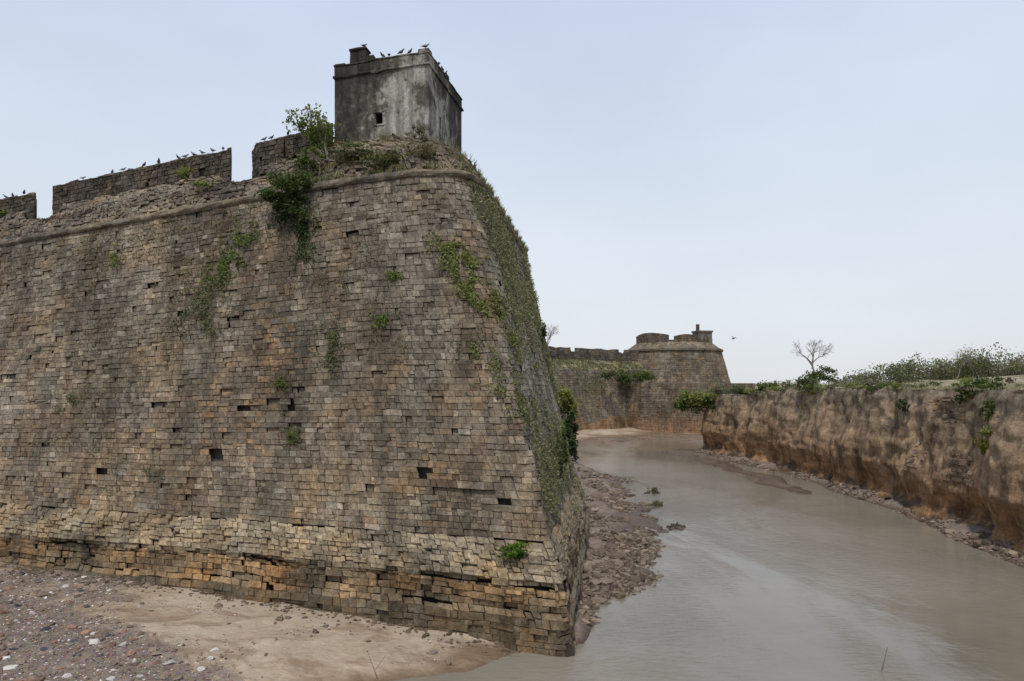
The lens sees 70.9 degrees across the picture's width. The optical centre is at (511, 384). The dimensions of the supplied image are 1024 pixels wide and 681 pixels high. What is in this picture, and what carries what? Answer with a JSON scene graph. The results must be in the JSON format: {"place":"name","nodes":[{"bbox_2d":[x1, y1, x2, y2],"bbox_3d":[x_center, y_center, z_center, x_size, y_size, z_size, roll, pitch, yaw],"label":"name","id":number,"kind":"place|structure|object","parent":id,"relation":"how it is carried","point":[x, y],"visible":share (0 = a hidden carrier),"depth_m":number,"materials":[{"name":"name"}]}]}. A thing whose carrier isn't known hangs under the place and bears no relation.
{"place":"outdoors","nodes":[
{"label":"outdoors","id":0,"kind":"place"},
{"bbox_2d":[0,390,1023,680],"bbox_3d":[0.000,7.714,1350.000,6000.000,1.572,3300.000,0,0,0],"label":"ground","id":1,"kind":"structure","parent":0,"point":[332,652],"depth_m":21.67,"materials":[{"name":"beige sand"}]},
{"bbox_2d":[0,558,519,680],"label":"gravel","id":2,"kind":"structure","parent":1,"relation":"on","point":[99,638],"depth_m":21.43,"materials":[{"name":"grey gravel"}]},
{"bbox_2d":[0,123,589,656],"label":"fort bastion","id":3,"kind":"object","parent":1,"relation":"on","point":[210,513],"visible":0.77,"depth_m":27.62,"materials":[{"name":"stone"}]},
{"bbox_2d":[16,434,170,486],"bbox_3d":[-17.152,3.019,29.371,8.406,1.927,0.437,0,0,20],"label":"creeper","id":4,"kind":"object","parent":3,"relation":"attached to","point":[116,467],"visible":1,"depth_m":28.44,"materials":[{"name":"green plant"}]},
{"bbox_2d":[99,243,121,268],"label":"creeper","id":5,"kind":"object","parent":3,"relation":"attached to","point":[112,255],"visible":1,"depth_m":31.73,"materials":[{"name":"green plant"}]},
{"bbox_2d":[52,208,274,259],"bbox_3d":[-15.359,-6.683,31.308,11.919,1.913,0.343,0,0,17],"label":"creeper","id":6,"kind":"object","parent":3,"relation":"attached to","point":[151,234],"visible":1,"depth_m":31.67,"materials":[{"name":"green plant"}]},
{"bbox_2d":[50,374,301,444],"bbox_3d":[-13.677,0.881,28.905,12.691,2.655,0.832,0,0,20],"label":"creeper","id":7,"kind":"object","parent":3,"relation":"attached to","point":[281,384],"visible":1,"depth_m":27.29,"materials":[{"name":"green plant"}]},
{"bbox_2d":[127,235,251,348],"bbox_3d":[-13.692,-3.853,30.051,6.455,4.903,1.435,0,0,18],"label":"creeper","id":8,"kind":"object","parent":3,"relation":"attached to","point":[204,300],"visible":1,"depth_m":29.58,"materials":[{"name":"green plant"}]},
{"bbox_2d":[175,165,208,187],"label":"parapet shrub","id":9,"kind":"object","parent":3,"relation":"on","point":[183,173],"visible":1,"depth_m":32.51,"materials":[{"name":"green plant"}]},
{"bbox_2d":[199,212,273,286],"bbox_3d":[-11.464,-5.595,29.752,3.517,3.108,0.848,0,0,15],"label":"creeper","id":10,"kind":"object","parent":3,"relation":"attached to","point":[223,267],"visible":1,"depth_m":29.69,"materials":[{"name":"green plant"}]},
{"bbox_2d":[0,180,521,539],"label":"dry moss growth","id":11,"kind":"object","parent":3,"relation":"on","point":[81,397],"visible":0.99,"depth_m":29.81,"materials":[{"name":"brown plant"}]},
{"bbox_2d":[254,170,315,243],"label":"shrub","id":12,"kind":"object","parent":3,"relation":"on","point":[287,206],"visible":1,"depth_m":28.91,"materials":[{"name":"green plant"}]},
{"bbox_2d":[280,207,325,271],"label":"creeper","id":13,"kind":"object","parent":3,"relation":"attached to","point":[302,240],"visible":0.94,"depth_m":28.70,"materials":[{"name":"green plant"}]},
{"bbox_2d":[277,306,367,373],"bbox_3d":[-7.279,-1.715,27.312,3.673,2.668,0.794,0,0,21],"label":"creeper","id":14,"kind":"object","parent":3,"relation":"attached to","point":[330,346],"visible":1,"depth_m":27.13,"materials":[{"name":"green plant"}]},
{"bbox_2d":[282,102,404,169],"bbox_3d":[-7.012,-10.378,29.905,6.590,3.800,2.514,0,0,21],"label":"fig sapling","id":15,"kind":"object","parent":3,"relation":"on","point":[304,161],"visible":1,"depth_m":29.81,"materials":[{"name":"green plant"}]},
{"bbox_2d":[283,46,463,163],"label":"watchtower","id":16,"kind":"structure","parent":3,"relation":"on","point":[400,94],"depth_m":31.34,"materials":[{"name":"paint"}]},
{"bbox_2d":[358,271,405,335],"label":"creeper","id":17,"kind":"object","parent":3,"relation":"attached to","point":[393,275],"visible":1,"depth_m":26.73,"materials":[{"name":"green plant"}]},
{"bbox_2d":[270,132,529,253],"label":"vegetation","id":18,"kind":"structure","parent":3,"relation":"on","point":[503,210],"depth_m":29.39,"materials":[{"name":"green plant"}]},
{"bbox_2d":[401,124,440,157],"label":"parapet shrub","id":19,"kind":"object","parent":3,"relation":"on","point":[423,146],"visible":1,"depth_m":28.24,"materials":[{"name":"green plant"}]},
{"bbox_2d":[417,229,524,362],"bbox_3d":[-1.526,-3.336,26.448,4.075,5.245,2.174,0,0,0],"label":"creeper","id":20,"kind":"object","parent":3,"relation":"attached to","point":[468,260],"visible":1,"depth_m":26.32,"materials":[{"name":"green plant"}]},
{"bbox_2d":[446,328,534,431],"bbox_3d":[-0.752,-0.159,25.037,3.176,3.706,1.995,0,0,0],"label":"creeper","id":21,"kind":"object","parent":3,"relation":"attached to","point":[501,387],"visible":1,"depth_m":24.94,"materials":[{"name":"green plant"}]},
{"bbox_2d":[496,541,531,559],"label":"base shrub","id":22,"kind":"object","parent":3,"relation":"on","point":[516,550],"visible":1,"depth_m":22.46,"materials":[{"name":"green plant"}]},
{"bbox_2d":[466,180,586,557],"bbox_3d":[1.196,-1.076,33.884,4.370,13.925,20.781,0,0,8],"label":"ivy cover","id":23,"kind":"object","parent":3,"relation":"on","point":[531,293],"visible":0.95,"depth_m":30.45,"materials":[{"name":"green plant"}]},
{"bbox_2d":[540,322,567,477],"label":"hanging shrub","id":24,"kind":"object","parent":3,"relation":"attached to","point":[562,455],"visible":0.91,"depth_m":33.37,"materials":[{"name":"green plant"}]},
{"bbox_2d":[558,385,581,461],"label":"hanging shrub","id":25,"kind":"object","parent":3,"relation":"attached to","point":[568,403],"visible":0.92,"depth_m":40.43,"materials":[{"name":"green plant"}]},
{"bbox_2d":[563,415,583,480],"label":"dead twigs","id":26,"kind":"object","parent":3,"relation":"on","point":[567,439],"visible":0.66,"depth_m":39.45,"materials":[{"name":"brown plant"}]},
{"bbox_2d":[625,324,754,432],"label":"fort bastion","id":27,"kind":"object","parent":1,"relation":"on","point":[694,360],"visible":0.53,"depth_m":128.09,"materials":[{"name":"stone"}]},
{"bbox_2d":[597,369,659,387],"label":"rampart bush","id":28,"kind":"object","parent":27,"relation":"on","point":[624,379],"visible":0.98,"depth_m":124.37,"materials":[{"name":"green plant"}]},
{"bbox_2d":[575,447,1023,625],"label":"rubble","id":29,"kind":"object","parent":1,"relation":"on","point":[606,563],"visible":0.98,"depth_m":35.35,"materials":[{"name":"grey stone"}]},
{"bbox_2d":[0,0,1023,383],"label":"sky","id":30,"kind":"structure","parent":0,"point":[768,175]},
{"bbox_2d":[548,346,647,430],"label":"curtain stones","id":31,"kind":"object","parent":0,"point":[603,410],"visible":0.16,"depth_m":122.87,"materials":[{"name":"stone"}]},
{"bbox_2d":[393,432,1023,680],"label":"water","id":32,"kind":"structure","parent":0,"point":[759,582],"depth_m":27.17,"materials":[{"name":"grey liquid"}]},
{"bbox_2d":[368,647,887,678],"bbox_3d":[3.276,7.751,19.701,14.376,1.106,0.039,0,0,-2],"label":"stick","id":33,"kind":"object","parent":32,"relation":"in","point":[881,669],"visible":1,"depth_m":19.98,"materials":[{"name":"brown wood"}]},
{"bbox_2d":[647,487,660,492],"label":"water weed","id":34,"kind":"object","parent":32,"relation":"in","point":[654,490],"visible":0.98,"depth_m":52.95,"materials":[{"name":"green plant"}]},
{"bbox_2d":[652,500,662,505],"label":"water weed","id":35,"kind":"object","parent":32,"relation":"in","point":[657,502],"visible":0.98,"depth_m":47.46,"materials":[{"name":"green plant"}]},
{"bbox_2d":[701,387,1023,550],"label":"earth bank","id":36,"kind":"structure","parent":0,"point":[849,436],"depth_m":48.31,"materials":[{"name":"brown soil"}]},
{"bbox_2d":[671,382,725,414],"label":"bank shrub","id":37,"kind":"object","parent":36,"relation":"on","point":[694,401],"visible":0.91,"depth_m":84.27,"materials":[{"name":"green plant"}]},
{"bbox_2d":[794,383,909,413],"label":"bank shrub","id":38,"kind":"object","parent":36,"relation":"on","point":[899,405],"visible":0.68,"depth_m":52.13,"materials":[{"name":"green plant"}]},
{"bbox_2d":[706,375,1023,394],"bbox_3d":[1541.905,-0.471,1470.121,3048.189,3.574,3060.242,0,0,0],"label":"scrub plateau","id":39,"kind":"structure","parent":36,"relation":"on","point":[1018,379],"depth_m":60.90,"materials":[{"name":"green plant"}]},
{"bbox_2d":[755,365,838,391],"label":"bush","id":40,"kind":"object","parent":39,"relation":"on","point":[820,375],"visible":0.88,"depth_m":71.91,"materials":[{"name":"green plant"}]},
{"bbox_2d":[792,339,833,384],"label":"bare tree","id":41,"kind":"object","parent":39,"relation":"on","point":[813,352],"visible":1,"depth_m":70.46,"materials":[{"name":"grey plant"}]},
{"bbox_2d":[712,374,1023,394],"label":"scrub","id":42,"kind":"object","parent":39,"relation":"on","point":[799,382],"visible":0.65,"depth_m":62.67,"materials":[{"name":"green plant"}]},
{"bbox_2d":[748,375,1023,393],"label":"dry grass","id":43,"kind":"structure","parent":39,"relation":"on","point":[952,387],"depth_m":46.92,"materials":[{"name":"beige plant"}]},
{"bbox_2d":[823,342,1023,386],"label":"distant scrub","id":44,"kind":"object","parent":39,"relation":"on","point":[899,373],"visible":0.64,"depth_m":79.20,"materials":[{"name":"green plant"}]},
{"bbox_2d":[943,348,982,377],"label":"bare shrub","id":45,"kind":"object","parent":39,"relation":"on","point":[962,356],"visible":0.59,"depth_m":79.27,"materials":[{"name":"grey plant"}]},
{"bbox_2d":[953,348,978,378],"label":"bare shrub","id":46,"kind":"object","parent":39,"relation":"on","point":[966,360],"visible":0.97,"depth_m":75.87,"materials":[{"name":"grey plant"}]},
{"bbox_2d":[956,348,986,376],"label":"bare shrub","id":47,"kind":"object","parent":39,"relation":"on","point":[969,361],"visible":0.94,"depth_m":76.42,"materials":[{"name":"grey plant"}]},
{"bbox_2d":[901,397,999,486],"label":"masonry facing","id":48,"kind":"object","parent":36,"relation":"on","point":[941,405],"visible":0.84,"depth_m":40.77,"materials":[{"name":"stone"}]},
{"bbox_2d":[948,376,1006,404],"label":"bank shrub","id":49,"kind":"object","parent":36,"relation":"on","point":[967,392],"visible":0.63,"depth_m":39.52,"materials":[{"name":"green plant"}]},
{"bbox_2d":[974,397,996,454],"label":"bank shrub","id":50,"kind":"object","parent":36,"relation":"on","point":[983,445],"visible":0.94,"depth_m":36.92,"materials":[{"name":"green plant"}]},
{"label":"curtain","id":51,"kind":"object","parent":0,"visible":0},
{"bbox_2d":[546,324,558,349],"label":"bare tree","id":52,"kind":"object","parent":51,"relation":"on","point":[551,331],"visible":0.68,"depth_m":116.93,"materials":[{"name":"grey plant"}]},
{"bbox_2d":[552,358,648,396],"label":"rampart grass","id":53,"kind":"structure","parent":51,"relation":"attached to","point":[599,365],"depth_m":123.89,"materials":[{"name":"green plant"}]}
]}

